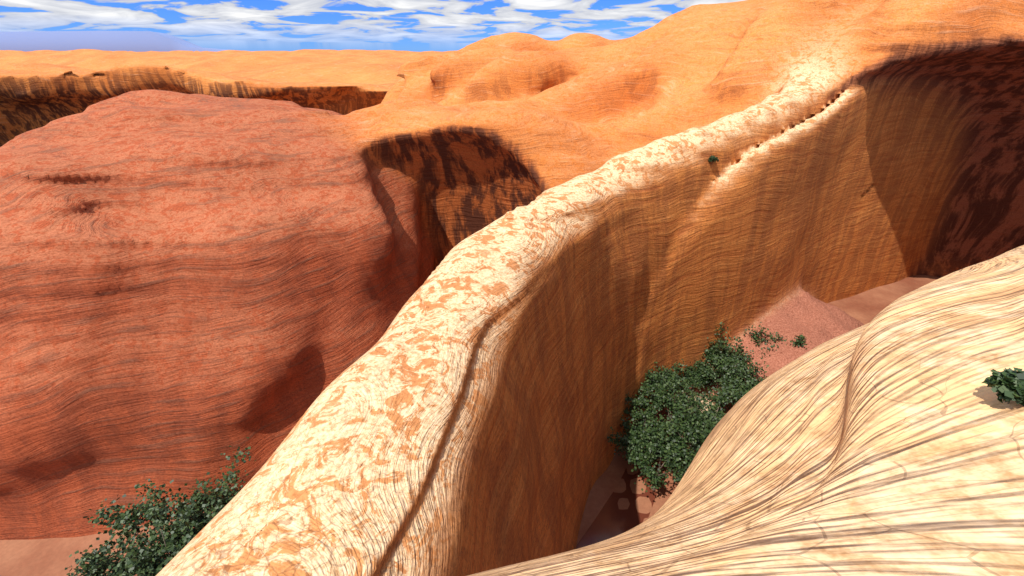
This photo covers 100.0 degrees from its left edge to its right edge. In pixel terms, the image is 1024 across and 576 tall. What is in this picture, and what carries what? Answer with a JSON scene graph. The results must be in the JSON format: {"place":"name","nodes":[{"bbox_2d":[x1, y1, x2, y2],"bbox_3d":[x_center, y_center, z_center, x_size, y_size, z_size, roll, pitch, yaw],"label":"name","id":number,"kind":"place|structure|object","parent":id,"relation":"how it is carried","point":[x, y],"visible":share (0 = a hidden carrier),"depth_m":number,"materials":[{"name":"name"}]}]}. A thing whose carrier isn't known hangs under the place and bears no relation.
{"place":"outdoors","nodes":[
{"label":"outdoors","id":0,"kind":"place"},
{"bbox_2d":[0,31,240,51],"bbox_3d":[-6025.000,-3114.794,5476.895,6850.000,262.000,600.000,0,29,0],"label":"distant mesa cliff","id":1,"kind":"structure","parent":0,"point":[134,41],"depth_m":5210.15,"materials":[{"name":"blue"}]},
{"bbox_2d":[0,0,744,51],"label":"sky","id":2,"kind":"structure","parent":0,"point":[243,25],"materials":[{"name":"blue"}]},
{"bbox_2d":[0,275,940,575],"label":"canyon floor","id":3,"kind":"structure","parent":0,"point":[42,557],"depth_m":59.93,"materials":[{"name":"orange sand"}]},
{"bbox_2d":[71,476,191,575],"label":"bush","id":4,"kind":"object","parent":3,"relation":"on","point":[127,518],"visible":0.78,"depth_m":47.65,"materials":[{"name":"green plant"}]},
{"bbox_2d":[65,511,202,575],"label":"bush","id":5,"kind":"object","parent":3,"relation":"on","point":[95,558],"visible":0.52,"depth_m":43.63,"materials":[{"name":"green plant"}]},
{"bbox_2d":[128,498,205,575],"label":"bush","id":6,"kind":"object","parent":3,"relation":"on","point":[180,520],"visible":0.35,"depth_m":45.61,"materials":[{"name":"green plant"}]},
{"bbox_2d":[159,512,217,569],"bbox_3d":[-33.088,31.289,43.508,10.819,13.014,11.805,25,37,38],"label":"bush","id":7,"kind":"object","parent":3,"relation":"on","point":[206,520],"visible":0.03,"depth_m":47.15,"materials":[{"name":"green plant"}]},
{"bbox_2d":[145,493,237,553],"bbox_3d":[-33.229,29.538,47.898,11.603,11.908,12.377,-13,32,-23],"label":"bush","id":8,"kind":"object","parent":3,"relation":"on","point":[207,511],"visible":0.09,"depth_m":47.81,"materials":[{"name":"green plant"}]},
{"bbox_2d":[144,437,255,572],"bbox_3d":[-35.474,28.224,49.267,12.380,12.668,15.609,-14,32,-23],"label":"bush","id":9,"kind":"object","parent":3,"relation":"on","point":[199,502],"visible":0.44,"depth_m":49.90,"materials":[{"name":"green plant"}]},
{"bbox_2d":[202,466,244,523],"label":"bush","id":10,"kind":"object","parent":3,"relation":"on","point":[236,489],"visible":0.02,"depth_m":54.62,"materials":[{"name":"green plant"}]},
{"bbox_2d":[607,404,681,466],"bbox_3d":[19.145,23.139,64.278,11.475,8.600,8.684,-13,32,-23],"label":"bush","id":11,"kind":"object","parent":3,"relation":"on","point":[630,431],"visible":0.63,"depth_m":63.40,"materials":[{"name":"green plant"}]},
{"bbox_2d":[619,422,690,491],"bbox_3d":[20.182,24.339,60.383,10.057,10.649,10.334,0,29,0],"label":"bush","id":12,"kind":"object","parent":3,"relation":"on","point":[657,476],"visible":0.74,"depth_m":58.86,"materials":[{"name":"green plant"}]},
{"bbox_2d":[624,362,687,427],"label":"bush","id":13,"kind":"object","parent":3,"relation":"on","point":[635,402],"visible":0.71,"depth_m":67.81,"materials":[{"name":"green plant"}]},
{"bbox_2d":[652,359,688,392],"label":"bush","id":14,"kind":"object","parent":3,"relation":"on","point":[671,372],"visible":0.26,"depth_m":72.14,"materials":[{"name":"green plant"}]},
{"bbox_2d":[637,370,719,437],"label":"bush","id":15,"kind":"object","parent":3,"relation":"on","point":[670,404],"visible":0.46,"depth_m":66.75,"materials":[{"name":"green plant"}]},
{"bbox_2d":[652,411,718,479],"bbox_3d":[27.381,22.964,61.466,15.679,11.412,9.043,-13,31,-22],"label":"bush","id":16,"kind":"object","parent":3,"relation":"on","point":[666,428],"visible":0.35,"depth_m":59.10,"materials":[{"name":"green plant"}]},
{"bbox_2d":[653,407,725,468],"bbox_3d":[25.806,23.241,60.010,11.895,12.454,12.430,7,30,13],"label":"bush","id":17,"kind":"object","parent":3,"relation":"on","point":[685,429],"visible":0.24,"depth_m":59.86,"materials":[{"name":"green plant"}]},
{"bbox_2d":[681,360,700,374],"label":"bush","id":18,"kind":"object","parent":3,"relation":"on","point":[692,367],"visible":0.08,"depth_m":76.78,"materials":[{"name":"green plant"}]},
{"bbox_2d":[671,392,713,412],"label":"bush","id":19,"kind":"object","parent":3,"relation":"on","point":[694,397],"visible":0.06,"depth_m":77.54,"materials":[{"name":"plant"}]},
{"bbox_2d":[676,364,714,394],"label":"bush","id":20,"kind":"object","parent":3,"relation":"on","point":[692,377],"visible":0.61,"depth_m":75.73,"materials":[{"name":"green plant"}]},
{"bbox_2d":[668,384,747,443],"bbox_3d":[29.012,21.780,61.351,15.020,13.130,13.597,0,29,0],"label":"bush","id":21,"kind":"object","parent":3,"relation":"on","point":[704,421],"visible":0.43,"depth_m":62.48,"materials":[{"name":"green plant"}]},
{"bbox_2d":[690,389,730,421],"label":"bush","id":22,"kind":"object","parent":3,"relation":"on","point":[705,397],"visible":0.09,"depth_m":66.83,"materials":[{"name":"green plant"}]},
{"bbox_2d":[695,348,751,368],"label":"bush","id":23,"kind":"object","parent":3,"relation":"on","point":[719,355],"visible":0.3,"depth_m":76.26,"materials":[{"name":"green plant"}]},
{"bbox_2d":[693,347,754,387],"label":"bush","id":24,"kind":"object","parent":3,"relation":"on","point":[709,371],"visible":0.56,"depth_m":75.29,"materials":[{"name":"green plant"}]},
{"bbox_2d":[703,364,758,409],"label":"bush","id":25,"kind":"object","parent":3,"relation":"on","point":[731,371],"visible":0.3,"depth_m":69.10,"materials":[{"name":"green plant"}]},
{"bbox_2d":[702,322,769,391],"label":"bush","id":26,"kind":"object","parent":3,"relation":"on","point":[746,371],"visible":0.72,"depth_m":74.33,"materials":[{"name":"green plant"}]},
{"bbox_2d":[720,373,768,405],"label":"bush","id":27,"kind":"object","parent":3,"relation":"on","point":[747,383],"visible":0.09,"depth_m":68.34,"materials":[{"name":"green plant"}]},
{"bbox_2d":[743,322,806,357],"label":"shrub","id":28,"kind":"object","parent":3,"relation":"on","point":[798,339],"visible":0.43,"depth_m":78.24,"materials":[{"name":"green plant"}]},
{"bbox_2d":[0,0,1023,575],"bbox_3d":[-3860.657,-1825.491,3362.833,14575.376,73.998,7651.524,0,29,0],"label":"rock formation","id":29,"kind":"object","parent":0,"point":[386,312],"visible":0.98,"depth_m":58.64,"materials":[{"name":"stone"}]},
{"bbox_2d":[708,155,718,164],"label":"shrub","id":30,"kind":"object","parent":29,"relation":"on","point":[712,158],"visible":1,"depth_m":62.41,"materials":[{"name":"green plant"}]},
{"bbox_2d":[982,367,1023,405],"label":"shrub","id":31,"kind":"object","parent":29,"relation":"on","point":[1007,385],"visible":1,"depth_m":3.12,"materials":[{"name":"green plant"}]},
{"bbox_2d":[576,403,676,548],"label":"stream water","id":32,"kind":"structure","parent":0,"point":[612,519],"depth_m":58.80,"materials":[{"name":"brown liquid"}]}
]}

